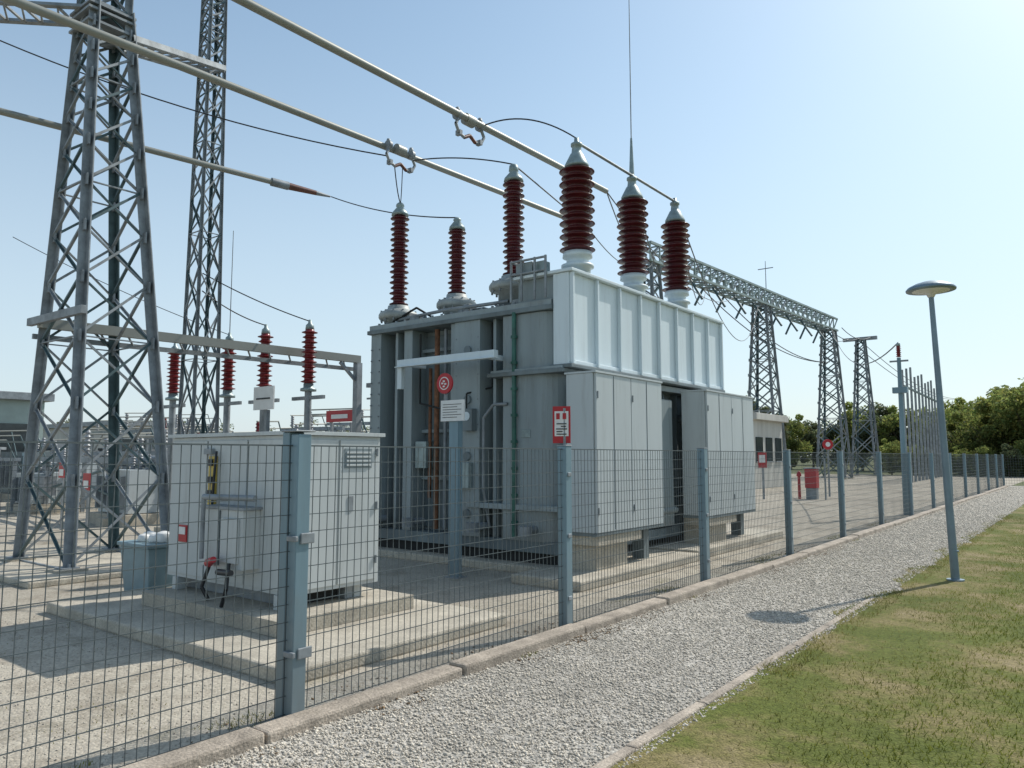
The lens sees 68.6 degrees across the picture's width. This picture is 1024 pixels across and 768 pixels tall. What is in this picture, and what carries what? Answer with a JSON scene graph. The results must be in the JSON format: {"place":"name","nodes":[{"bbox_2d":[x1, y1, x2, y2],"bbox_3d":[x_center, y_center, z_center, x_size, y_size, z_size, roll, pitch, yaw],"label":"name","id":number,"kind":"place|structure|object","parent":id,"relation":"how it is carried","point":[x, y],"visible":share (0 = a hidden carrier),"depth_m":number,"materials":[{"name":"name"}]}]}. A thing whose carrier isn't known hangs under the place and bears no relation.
{"place":"outdoors","nodes":[
{"label":"outdoors","id":0,"kind":"place"},
{"bbox_2d":[0,108,330,196],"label":"busbar tube","id":1,"kind":"object","parent":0,"point":[279,183],"visible":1,"depth_m":14.00,"materials":[{"name":"metal"}]},
{"bbox_2d":[0,0,562,218],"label":"busbar tube","id":2,"kind":"object","parent":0,"point":[74,24],"visible":0.94,"depth_m":11.41,"materials":[{"name":"metal"}]},
{"bbox_2d":[0,474,1023,767],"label":"yard gravel","id":3,"kind":"structure","parent":0,"point":[100,696],"depth_m":6.45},
{"bbox_2d":[0,432,21,462],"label":"disconnector bay","id":4,"kind":"object","parent":3,"relation":"on","point":[2,448],"visible":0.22,"depth_m":28.42,"materials":[{"name":"metal"}]},
{"bbox_2d":[0,399,44,451],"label":"walls","id":5,"kind":"structure","parent":3,"relation":"on","point":[15,411],"depth_m":33.50,"materials":[{"name":"paint"}]},
{"bbox_2d":[0,423,27,457],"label":"windows and doors","id":6,"kind":"structure","parent":5,"relation":"attached to","point":[13,426],"depth_m":33.31,"materials":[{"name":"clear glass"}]},
{"bbox_2d":[0,391,54,401],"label":"roof","id":7,"kind":"structure","parent":5,"relation":"on","point":[12,395],"depth_m":33.37,"materials":[{"name":"metal"}]},
{"bbox_2d":[0,430,45,511],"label":"disconnector bay","id":8,"kind":"object","parent":3,"relation":"on","point":[14,474],"visible":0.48,"depth_m":22.61,"materials":[{"name":"metal"}]},
{"bbox_2d":[0,545,122,588],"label":"tower foundation","id":9,"kind":"object","parent":3,"relation":"on","point":[11,573],"visible":0.35,"depth_m":10.71,"materials":[{"name":"concrete"}]},
{"bbox_2d":[0,453,143,515],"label":"yard fence","id":10,"kind":"object","parent":3,"relation":"on","point":[10,499],"visible":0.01,"depth_m":21.19,"materials":[{"name":"metal"}]},
{"bbox_2d":[58,463,90,538],"bbox_3d":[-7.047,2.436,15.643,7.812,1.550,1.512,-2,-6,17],"label":"equipment sign","id":11,"kind":"object","parent":3,"relation":"on","point":[86,478],"visible":0.47,"depth_m":15.49,"materials":[{"name":"metal"}]},
{"bbox_2d":[0,438,159,526],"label":"auxiliary transformer","id":12,"kind":"object","parent":3,"relation":"on","point":[132,473],"visible":0.27,"depth_m":19.12,"materials":[{"name":"metal"}]},
{"bbox_2d":[37,427,167,526],"bbox_3d":[-11.114,2.486,21.231,6.400,2.522,2.663,-5,-8,44],"label":"disconnector bay","id":13,"kind":"object","parent":3,"relation":"on","point":[48,474],"visible":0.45,"depth_m":21.52,"materials":[{"name":"metal"}]},
{"bbox_2d":[0,0,226,573],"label":"lattice tower","id":14,"kind":"structure","parent":3,"relation":"on","point":[113,18],"depth_m":12.10,"materials":[{"name":"metal"}]},
{"bbox_2d":[0,40,385,155],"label":"power cable","id":15,"kind":"object","parent":14,"relation":"attached to","point":[199,111],"visible":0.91,"depth_m":12.99,"materials":[{"name":"metal"}]},
{"bbox_2d":[43,421,214,468],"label":"warehouse","id":16,"kind":"structure","parent":3,"relation":"on","point":[61,435],"depth_m":58.18,"materials":[{"name":"metal"}]},
{"bbox_2d":[50,439,153,457],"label":"windows and doors","id":17,"kind":"structure","parent":16,"relation":"in","point":[123,440],"depth_m":56.95,"materials":[{"name":"glass"}]},
{"bbox_2d":[89,413,177,457],"bbox_3d":[-17.169,3.188,34.792,6.400,3.722,2.666,-4,-7,39],"label":"disconnector bay","id":18,"kind":"object","parent":3,"relation":"on","point":[132,432],"visible":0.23,"depth_m":34.21,"materials":[{"name":"metal"}]},
{"bbox_2d":[102,416,167,468],"bbox_3d":[-14.998,2.976,30.495,2.665,3.322,6.400,3,-6,-32],"label":"disconnector bay","id":19,"kind":"object","parent":3,"relation":"on","point":[133,447],"visible":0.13,"depth_m":28.42,"materials":[{"name":"metal"}]},
{"bbox_2d":[117,531,173,590],"bbox_3d":[-4.407,2.210,9.324,0.780,0.788,0.660,-4,-7,38],"label":"storage bin","id":20,"kind":"object","parent":3,"relation":"on","point":[128,558],"visible":0.44,"depth_m":9.06,"materials":[{"name":"blue plastic"}]},
{"bbox_2d":[91,428,205,475],"bbox_3d":[-12.076,2.942,27.009,6.400,2.722,2.664,-3,-6,27],"label":"disconnector bay","id":21,"kind":"object","parent":3,"relation":"on","point":[130,453],"visible":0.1,"depth_m":26.54,"materials":[{"name":"metal"}]},
{"bbox_2d":[154,343,185,531],"bbox_3d":[-7.609,1.186,16.749,1.000,4.250,0.400,-4,-7,38],"label":"post insulator","id":22,"kind":"object","parent":3,"relation":"on","point":[172,398],"visible":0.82,"depth_m":16.76,"materials":[{"name":"red ceramic"}]},
{"bbox_2d":[120,431,233,468],"bbox_3d":[-7.983,2.471,20.556,5.000,2.422,2.662,-1,-6,11],"label":"disconnector bay","id":23,"kind":"object","parent":3,"relation":"on","point":[141,440],"visible":0.14,"depth_m":19.84,"materials":[{"name":"metal"}]},
{"bbox_2d":[150,414,222,455],"bbox_3d":[-16.996,3.560,39.695,2.666,3.922,6.400,5,-8,-44],"label":"disconnector bay","id":24,"kind":"object","parent":3,"relation":"on","point":[176,421],"visible":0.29,"depth_m":38.62,"materials":[{"name":"metal"}]},
{"bbox_2d":[32,320,370,432],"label":"steel gantry beam","id":25,"kind":"structure","parent":3,"relation":"on","point":[180,340],"depth_m":14.44,"materials":[{"name":"metal"}]},
{"bbox_2d":[177,0,227,433],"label":"lattice mast","id":26,"kind":"object","parent":3,"relation":"on","point":[212,6],"visible":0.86,"depth_m":14.95,"materials":[{"name":"metal"}]},
{"bbox_2d":[219,332,241,432],"bbox_3d":[-6.081,1.059,15.953,1.000,4.350,0.400,-4,-7,38],"label":"post insulator","id":27,"kind":"object","parent":3,"relation":"on","point":[227,388],"visible":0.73,"depth_m":15.97,"materials":[{"name":"red ceramic"}]},
{"bbox_2d":[13,237,227,334],"bbox_3d":[-8.072,-2.010,15.638,4.167,1.813,0.016,2,-6,-17],"label":"power cable","id":28,"kind":"object","parent":27,"relation":"attached to","point":[107,284],"visible":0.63,"depth_m":15.61,"materials":[{"name":"metal"}]},
{"bbox_2d":[229,231,233,331],"bbox_3d":[-6.081,-2.201,16.267,0.021,2.300,0.024,-4,-7,38],"label":"lightning rod","id":29,"kind":"object","parent":27,"relation":"on","point":[231,284],"visible":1,"depth_m":16.25,"materials":[{"name":"metal"}]},
{"bbox_2d":[181,421,280,433],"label":"disconnector bay","id":30,"kind":"object","parent":3,"relation":"on","point":[257,426],"visible":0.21,"depth_m":21.75,"materials":[{"name":"metal"}]},
{"bbox_2d":[4,571,476,743],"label":"yard weeds","id":31,"kind":"object","parent":3,"relation":"on","point":[131,701],"visible":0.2,"depth_m":5.05,"materials":[{"name":"green plant"}]},
{"bbox_2d":[248,324,279,431],"bbox_3d":[-5.063,0.964,15.232,1.000,4.400,0.400,-4,-7,38],"label":"post insulator","id":32,"kind":"object","parent":3,"relation":"on","point":[264,370],"visible":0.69,"depth_m":15.27,"materials":[{"name":"red ceramic"}]},
{"bbox_2d":[202,290,264,324],"bbox_3d":[-5.590,-1.522,15.117,1.273,0.589,0.024,4,-7,-34],"label":"power cable","id":33,"kind":"object","parent":32,"relation":"attached to","point":[235,312],"visible":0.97,"depth_m":15.13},
{"bbox_2d":[253,386,274,431],"bbox_3d":[-4.799,1.571,14.491,0.650,3.050,0.130,-4,-7,38],"label":"notice board","id":34,"kind":"object","parent":3,"relation":"on","point":[264,397],"visible":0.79,"depth_m":14.55,"materials":[{"name":"metal"}]},
{"bbox_2d":[46,587,505,682],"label":"concrete slab","id":35,"kind":"structure","parent":3,"relation":"on","point":[114,608],"depth_m":6.79,"materials":[{"name":"concrete"}]},
{"bbox_2d":[141,431,413,637],"bbox_3d":[-2.552,1.442,7.997,2.520,1.817,1.730,-4,-7,38],"label":"control cabinet","id":36,"kind":"object","parent":35,"relation":"on","point":[329,438],"visible":0.8,"depth_m":7.47,"materials":[{"name":"metal"}]},
{"bbox_2d":[230,423,328,432],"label":"disconnector bay","id":37,"kind":"object","parent":3,"relation":"on","point":[296,426],"visible":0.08,"depth_m":27.85,"materials":[{"name":"metal"}]},
{"bbox_2d":[292,320,324,429],"bbox_3d":[-4.091,0.916,14.988,1.000,4.450,0.400,-4,-7,38],"label":"post insulator","id":38,"kind":"object","parent":3,"relation":"on","point":[308,371],"visible":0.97,"depth_m":15.02,"materials":[{"name":"red ceramic"}]},
{"bbox_2d":[202,273,308,320],"bbox_3d":[-5.104,-1.729,15.013,2.082,0.899,0.024,1,-6,-13],"label":"power cable","id":39,"kind":"object","parent":38,"relation":"attached to","point":[253,298],"visible":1,"depth_m":14.99,"materials":[{"name":"metal"}]},
{"bbox_2d":[281,410,361,431],"bbox_3d":[-7.525,2.897,31.113,3.600,3.597,2.666,-4,-7,32],"label":"disconnector bay","id":40,"kind":"object","parent":3,"relation":"on","point":[336,428],"visible":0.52,"depth_m":30.17,"materials":[{"name":"metal"}]},
{"bbox_2d":[326,410,351,431],"bbox_3d":[-4.114,2.026,17.915,1.000,2.800,0.105,-4,-7,38],"label":"banner sign","id":41,"kind":"object","parent":3,"relation":"on","point":[339,416],"visible":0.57,"depth_m":18.01,"materials":[{"name":"metal"}]},
{"bbox_2d":[311,408,367,432],"bbox_3d":[-5.642,2.440,24.932,2.665,3.322,5.000,1,-6,-13],"label":"disconnector bay","id":42,"kind":"object","parent":3,"relation":"on","point":[324,415],"visible":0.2,"depth_m":25.03,"materials":[{"name":"metal"}]},
{"bbox_2d":[326,409,369,431],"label":"disconnector bay","id":43,"kind":"object","parent":3,"relation":"on","point":[345,424],"visible":0.13,"depth_m":39.41,"materials":[{"name":"metal"}]},
{"bbox_2d":[437,373,466,578],"bbox_3d":[-0.841,1.284,10.728,0.530,2.900,0.200,-4,-7,38],"label":"warning sign","id":44,"kind":"object","parent":3,"relation":"on","point":[453,412],"visible":0.98,"depth_m":10.65,"materials":[{"name":"metal"}]},
{"bbox_2d":[68,522,888,767],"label":"yard weeds","id":45,"kind":"object","parent":3,"relation":"on","point":[89,762],"visible":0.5,"depth_m":4.83,"materials":[{"name":"green plant"}]},
{"bbox_2d":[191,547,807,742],"bbox_3d":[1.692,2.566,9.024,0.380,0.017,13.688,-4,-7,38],"label":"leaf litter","id":46,"kind":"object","parent":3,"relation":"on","point":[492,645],"visible":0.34,"depth_m":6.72,"materials":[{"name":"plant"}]},
{"bbox_2d":[367,6,782,591],"bbox_3d":[1.104,-2.204,14.673,5.500,10.600,7.900,-4,-7,38],"label":"power transformer","id":47,"kind":"object","parent":3,"relation":"on","point":[630,364],"visible":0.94,"depth_m":12.03,"materials":[{"name":"paint"}]},
{"bbox_2d":[331,196,454,217],"bbox_3d":[-2.418,-3.493,14.744,3.708,1.240,0.024,-4,-7,39],"label":"power cable","id":48,"kind":"object","parent":47,"relation":"attached to","point":[391,212],"visible":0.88,"depth_m":14.78,"materials":[{"name":"metal"}]},
{"bbox_2d":[231,0,608,193],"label":"busbar tube","id":49,"kind":"object","parent":47,"relation":"attached to","point":[467,119],"visible":1,"depth_m":11.15,"materials":[{"name":"metal"}]},
{"bbox_2d":[413,157,512,164],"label":"power cable","id":50,"kind":"object","parent":47,"relation":"attached to","point":[462,158],"visible":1,"depth_m":13.20,"materials":[{"name":"metal"}]},
{"bbox_2d":[485,118,575,137],"bbox_3d":[0.241,-4.080,12.125,1.766,0.624,0.024,-3,-6,29],"label":"power cable","id":51,"kind":"object","parent":47,"relation":"attached to","point":[529,120],"visible":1,"depth_m":12.12,"materials":[{"name":"metal"}]},
{"bbox_2d":[518,167,560,204],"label":"power cable","id":52,"kind":"object","parent":47,"relation":"attached to","point":[538,185],"visible":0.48,"depth_m":14.00,"materials":[{"name":"metal"}]},
{"bbox_2d":[645,233,666,282],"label":"power cable","id":53,"kind":"object","parent":47,"relation":"attached to","point":[653,259],"visible":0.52,"depth_m":19.88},
{"bbox_2d":[687,238,758,340],"bbox_3d":[9.444,-4.006,31.139,0.028,5.678,35.609,-2,-6,21],"label":"power cable","id":54,"kind":"object","parent":47,"relation":"attached to","point":[710,296],"visible":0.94,"depth_m":19.78,"materials":[{"name":"metal"}]},
{"bbox_2d":[643,261,662,299],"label":"lattice tower","id":55,"kind":"structure","parent":3,"relation":"on","point":[652,284],"depth_m":37.68,"materials":[{"name":"metal"}]},
{"bbox_2d":[758,452,766,498],"bbox_3d":[9.959,3.644,29.758,0.340,1.850,0.110,-4,-7,38],"label":"safety sign","id":56,"kind":"object","parent":3,"relation":"on","point":[761,458],"visible":0.73,"depth_m":29.75,"materials":[{"name":"metal"}]},
{"bbox_2d":[753,420,783,488],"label":"walls","id":57,"kind":"structure","parent":3,"relation":"on","point":[768,429],"depth_m":40.58,"materials":[{"name":"paint"}]},
{"bbox_2d":[755,437,782,462],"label":"windows and doors","id":58,"kind":"structure","parent":57,"relation":"attached to","point":[769,445],"depth_m":40.61,"materials":[{"name":"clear glass"}]},
{"bbox_2d":[753,412,788,422],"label":"roof","id":59,"kind":"structure","parent":57,"relation":"on","point":[769,417],"depth_m":40.24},
{"bbox_2d":[747,304,791,482],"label":"lattice tower","id":60,"kind":"structure","parent":3,"relation":"on","point":[767,312],"depth_m":47.94,"materials":[{"name":"metal"}]},
{"bbox_2d":[644,241,837,344],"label":"overhead line gantry","id":61,"kind":"object","parent":60,"relation":"on","point":[806,321],"visible":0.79,"depth_m":46.99,"materials":[{"name":"metal"}]},
{"bbox_2d":[607,193,735,301],"bbox_3d":[7.831,-4.721,30.717,0.028,4.336,32.105,-2,-6,21],"label":"power cable","id":62,"kind":"object","parent":61,"relation":"attached to","point":[663,262],"visible":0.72,"depth_m":21.43,"materials":[{"name":"metal"}]},
{"bbox_2d":[832,330,898,364],"bbox_3d":[18.172,-2.865,40.408,0.040,6.784,38.325,-2,-6,20],"label":"power cable","id":63,"kind":"object","parent":61,"relation":"hanging from","point":[870,362],"visible":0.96,"depth_m":29.64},
{"bbox_2d":[699,286,826,362],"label":"power cable","id":64,"kind":"object","parent":60,"relation":"attached to","point":[747,329],"visible":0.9,"depth_m":46.91,"materials":[{"name":"metal"}]},
{"bbox_2d":[713,285,825,362],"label":"power cable","id":65,"kind":"object","parent":60,"relation":"attached to","point":[758,330],"visible":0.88,"depth_m":46.90,"materials":[{"name":"metal"}]},
{"bbox_2d":[796,459,826,499],"bbox_3d":[11.877,3.773,29.796,1.130,1.600,0.480,-4,-7,38],"label":"fire hose cabinet","id":66,"kind":"object","parent":3,"relation":"on","point":[814,485],"visible":0.81,"depth_m":29.62,"materials":[{"name":"metal"}]},
{"bbox_2d":[822,439,832,493],"bbox_3d":[13.404,3.551,31.771,0.442,2.420,0.123,0,-6,3],"label":"round sign","id":67,"kind":"object","parent":3,"relation":"on","point":[827,444],"visible":0.92,"depth_m":31.81,"materials":[{"name":"metal"}]},
{"bbox_2d":[816,329,854,478],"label":"lattice tower","id":68,"kind":"structure","parent":3,"relation":"on","point":[835,362],"depth_m":57.43,"materials":[{"name":"metal"}]},
{"bbox_2d":[843,336,882,475],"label":"lattice tower","id":69,"kind":"structure","parent":3,"relation":"on","point":[868,390],"depth_m":65.67,"materials":[{"name":"metal"}]},
{"bbox_2d":[876,438,900,474],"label":"shrub","id":70,"kind":"object","parent":3,"relation":"on","point":[888,447],"visible":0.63,"depth_m":66.84,"materials":[{"name":"green plant"}]},
{"bbox_2d":[889,343,908,514],"bbox_3d":[11.439,1.288,21.985,0.500,5.050,0.200,-4,-7,38],"label":"utility pole","id":71,"kind":"object","parent":3,"relation":"on","point":[900,390],"visible":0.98,"depth_m":21.97,"materials":[{"name":"metal"}]},
{"bbox_2d":[902,367,942,482],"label":"pole row","id":72,"kind":"object","parent":3,"relation":"on","point":[932,448],"visible":0.6,"depth_m":53.66,"materials":[{"name":"metal"}]},
{"bbox_2d":[951,446,971,475],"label":"shrub","id":73,"kind":"object","parent":3,"relation":"on","point":[959,451],"visible":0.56,"depth_m":64.27,"materials":[{"name":"green plant"}]},
{"bbox_2d":[968,445,994,476],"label":"shrub","id":74,"kind":"object","parent":3,"relation":"on","point":[983,451],"visible":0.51,"depth_m":62.72,"materials":[{"name":"green plant"}]},
{"bbox_2d":[994,443,1023,476],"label":"shrub","id":75,"kind":"object","parent":3,"relation":"on","point":[1010,451],"visible":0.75,"depth_m":60.48,"materials":[{"name":"green plant"}]},
{"bbox_2d":[0,0,1023,457],"label":"sky","id":76,"kind":"structure","parent":0,"point":[866,152],"materials":[{"name":"blue"}]},
{"bbox_2d":[197,486,1023,767],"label":"gravel path","id":77,"kind":"structure","parent":0,"point":[654,684],"depth_m":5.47,"materials":[{"name":"gravel"}]},
{"bbox_2d":[0,430,1023,767],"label":"wire fence","id":78,"kind":"object","parent":77,"relation":"on","point":[292,628],"visible":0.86,"depth_m":5.61,"materials":[{"name":"metal"}]},
{"bbox_2d":[553,406,570,444],"bbox_3d":[0.498,0.424,7.530,0.180,0.400,0.033,-1,-6,12],"label":"danger sign","id":79,"kind":"object","parent":78,"relation":"attached to","point":[561,424],"visible":0.98,"depth_m":7.52,"materials":[{"name":"metal"}]},
{"bbox_2d":[240,546,843,763],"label":"leaf litter","id":80,"kind":"object","parent":77,"relation":"on","point":[383,707],"visible":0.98,"depth_m":6.89,"materials":[{"name":"plant"}]},
{"bbox_2d":[591,596,875,767],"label":"path edging","id":81,"kind":"object","parent":77,"relation":"on","point":[626,751],"visible":0.52,"depth_m":5.09,"materials":[{"name":"concrete"}]},
{"bbox_2d":[611,505,1023,767],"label":"lawn","id":82,"kind":"structure","parent":0,"point":[725,715],"depth_m":5.36,"materials":[{"name":"plant"}]},
{"bbox_2d":[757,515,1011,676],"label":"tall grass tufts","id":83,"kind":"object","parent":82,"relation":"on","point":[877,609],"visible":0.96,"depth_m":8.19,"materials":[{"name":"plant"}]},
{"bbox_2d":[905,280,964,581],"bbox_3d":[5.941,0.618,10.454,0.640,4.177,0.640,-4,-7,38],"label":"street lamp","id":84,"kind":"object","parent":82,"relation":"on","point":[930,289],"visible":1,"depth_m":10.41,"materials":[{"name":"metal"}]},
{"bbox_2d":[791,458,1023,485],"bbox_3d":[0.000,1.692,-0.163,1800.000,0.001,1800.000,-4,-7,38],"label":"ground","id":85,"kind":"structure","parent":0,"point":[801,466],"depth_m":83.86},
{"bbox_2d":[56,417,907,463],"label":"distant trees","id":86,"kind":"object","parent":85,"relation":"on","point":[221,429],"visible":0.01,"depth_m":138.71,"materials":[{"name":"green plant"}]},
{"bbox_2d":[120,485,1007,767],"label":"concrete kerb","id":87,"kind":"structure","parent":85,"relation":"on","point":[216,749],"depth_m":5.62,"materials":[{"name":"concrete"}]},
{"bbox_2d":[746,395,791,449],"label":"deciduous tree","id":88,"kind":"object","parent":85,"relation":"on","point":[785,424],"visible":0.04,"depth_m":68.97,"materials":[{"name":"green plant"}]},
{"bbox_2d":[782,414,813,466],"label":"deciduous tree","id":89,"kind":"object","parent":85,"relation":"on","point":[797,427],"visible":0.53,"depth_m":94.46,"materials":[{"name":"green plant"}]},
{"bbox_2d":[794,420,826,467],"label":"deciduous tree","id":90,"kind":"object","parent":85,"relation":"on","point":[812,432],"visible":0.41,"depth_m":99.14,"materials":[{"name":"green plant"}]},
{"bbox_2d":[821,419,851,465],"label":"deciduous tree","id":91,"kind":"object","parent":85,"relation":"on","point":[830,435],"visible":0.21,"depth_m":94.20,"materials":[{"name":"green plant"}]},
{"bbox_2d":[831,401,884,470],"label":"deciduous tree","id":92,"kind":"object","parent":85,"relation":"on","point":[849,413],"visible":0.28,"depth_m":89.71,"materials":[{"name":"green plant"}]},
{"bbox_2d":[849,402,907,470],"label":"deciduous tree","id":93,"kind":"object","parent":85,"relation":"on","point":[864,435],"visible":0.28,"depth_m":85.30,"materials":[{"name":"green plant"}]},
{"bbox_2d":[868,405,928,462],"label":"deciduous tree","id":94,"kind":"object","parent":85,"relation":"on","point":[892,411],"visible":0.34,"depth_m":83.50,"materials":[{"name":"green plant"}]},
{"bbox_2d":[900,444,924,470],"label":"shrub","id":95,"kind":"object","parent":85,"relation":"on","point":[916,458],"visible":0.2,"depth_m":66.48,"materials":[{"name":"green plant"}]},
{"bbox_2d":[907,419,951,467],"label":"deciduous tree","id":96,"kind":"object","parent":85,"relation":"on","point":[948,438],"visible":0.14,"depth_m":67.98,"materials":[{"name":"green plant"}]},
{"bbox_2d":[908,407,956,468],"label":"deciduous tree","id":97,"kind":"object","parent":85,"relation":"on","point":[928,420],"visible":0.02,"depth_m":89.22,"materials":[{"name":"green plant"}]},
{"bbox_2d":[921,397,974,467],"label":"deciduous tree","id":98,"kind":"object","parent":85,"relation":"on","point":[956,402],"visible":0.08,"depth_m":87.41,"materials":[{"name":"green plant"}]},
{"bbox_2d":[931,406,991,470],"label":"deciduous tree","id":99,"kind":"object","parent":85,"relation":"on","point":[954,417],"visible":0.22,"depth_m":71.20,"materials":[{"name":"green plant"}]},
{"bbox_2d":[950,403,981,446],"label":"deciduous tree","id":100,"kind":"object","parent":85,"relation":"on","point":[965,418],"visible":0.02,"depth_m":80.83,"materials":[{"name":"green plant"}]},
{"bbox_2d":[959,387,1003,416],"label":"deciduous tree","id":101,"kind":"object","parent":85,"relation":"on","point":[973,403],"depth_m":85.38,"materials":[{"name":"green plant"}]},
{"bbox_2d":[955,396,1023,474],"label":"deciduous tree","id":102,"kind":"object","parent":85,"relation":"on","point":[989,434],"visible":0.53,"depth_m":67.33,"materials":[{"name":"green plant"}]},
{"bbox_2d":[978,384,1023,448],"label":"deciduous tree","id":103,"kind":"object","parent":85,"relation":"on","point":[995,388],"visible":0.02,"depth_m":74.08,"materials":[{"name":"green plant"}]},
{"bbox_2d":[979,385,1023,473],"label":"deciduous tree","id":104,"kind":"object","parent":85,"relation":"on","point":[998,400],"visible":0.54,"depth_m":65.90,"materials":[{"name":"green plant"}]},
{"bbox_2d":[1009,378,1023,424],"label":"deciduous tree","id":105,"kind":"object","parent":85,"relation":"on","point":[1021,389],"visible":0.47,"depth_m":65.75,"materials":[{"name":"green plant"}]},
{"bbox_2d":[1013,439,1023,472],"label":"shrub","id":106,"kind":"object","parent":85,"relation":"on","point":[1020,446],"visible":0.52,"depth_m":61.86,"materials":[{"name":"green plant"}]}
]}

